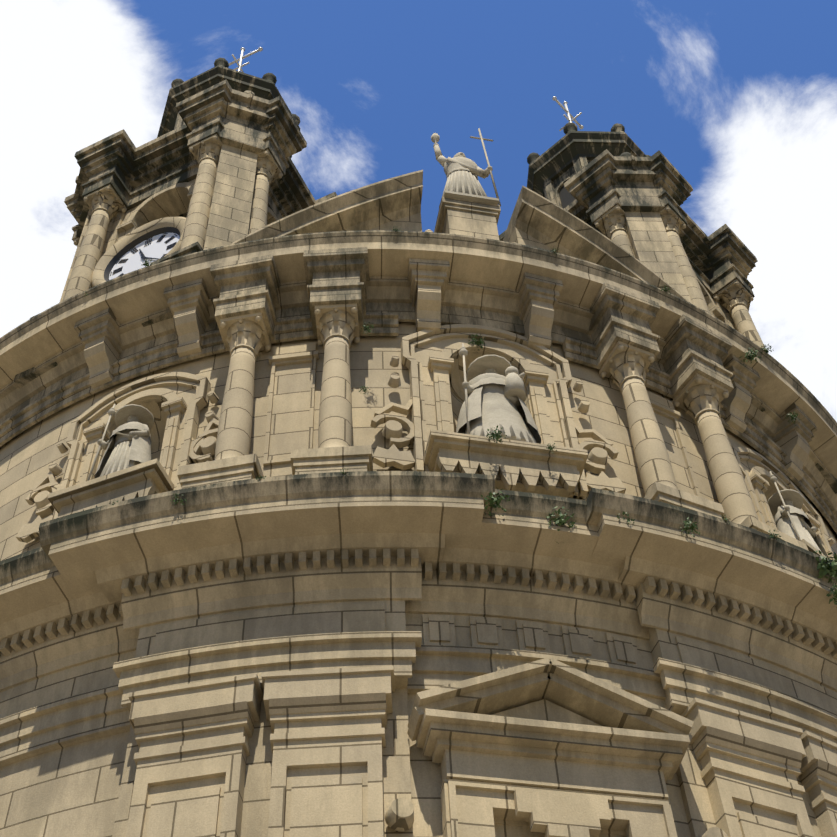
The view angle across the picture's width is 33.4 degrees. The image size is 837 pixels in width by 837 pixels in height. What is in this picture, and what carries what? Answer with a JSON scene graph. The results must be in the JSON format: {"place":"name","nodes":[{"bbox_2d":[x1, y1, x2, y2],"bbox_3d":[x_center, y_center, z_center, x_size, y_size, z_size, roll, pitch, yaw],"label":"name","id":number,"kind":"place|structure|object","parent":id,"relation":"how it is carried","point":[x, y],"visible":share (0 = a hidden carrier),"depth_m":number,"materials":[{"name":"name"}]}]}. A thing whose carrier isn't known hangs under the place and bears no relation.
{"place":"outdoors","nodes":[
{"label":"outdoors","id":0,"kind":"place"},
{"bbox_2d":[0,170,836,836],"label":"church facade","id":1,"kind":"structure","parent":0,"point":[392,630],"depth_m":14.51,"materials":[{"name":"stone"}]},
{"bbox_2d":[87,404,153,480],"bbox_3d":[-3.674,0.386,17.636,0.754,1.954,0.561,-18,-54,11],"label":"santiago statue","id":2,"kind":"object","parent":1,"relation":"on","point":[127,444],"visible":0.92,"depth_m":17.56,"materials":[{"name":"stone"}]},
{"bbox_2d":[14,47,336,387],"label":"tower","id":3,"kind":"structure","parent":1,"relation":"on","point":[211,165],"depth_m":24.65,"materials":[{"name":"stone"}]},
{"bbox_2d":[82,227,836,604],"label":"ledge plants","id":4,"kind":"object","parent":1,"relation":"attached to","point":[830,567],"visible":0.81,"depth_m":15.09,"materials":[{"name":"green plant"}]},
{"bbox_2d":[431,128,500,206],"bbox_3d":[0.767,-4.071,22.990,1.077,3.044,0.673,8,-54,-8],"label":"faith statue","id":5,"kind":"object","parent":1,"relation":"on","point":[462,172],"visible":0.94,"depth_m":22.55,"materials":[{"name":"stone"}]},
{"bbox_2d":[456,343,540,443],"bbox_3d":[0.957,-0.137,17.636,1.065,2.352,0.789,8,-54,-8],"label":"peregrina statue","id":6,"kind":"object","parent":1,"relation":"on","point":[494,391],"visible":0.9,"depth_m":17.41,"materials":[{"name":"stone"}]},
{"bbox_2d":[499,96,836,493],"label":"tower","id":7,"kind":"structure","parent":1,"relation":"on","point":[618,186],"depth_m":26.09,"materials":[{"name":"stone"}]},
{"bbox_2d":[768,471,828,557],"bbox_3d":[5.103,1.538,18.889,0.754,1.954,0.561,35,-62,-25],"label":"statue san roque","id":8,"kind":"object","parent":1,"relation":"on","point":[791,517],"visible":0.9,"depth_m":18.88,"materials":[{"name":"stone"}]},
{"bbox_2d":[0,0,836,421],"label":"sky","id":9,"kind":"structure","parent":0,"point":[739,97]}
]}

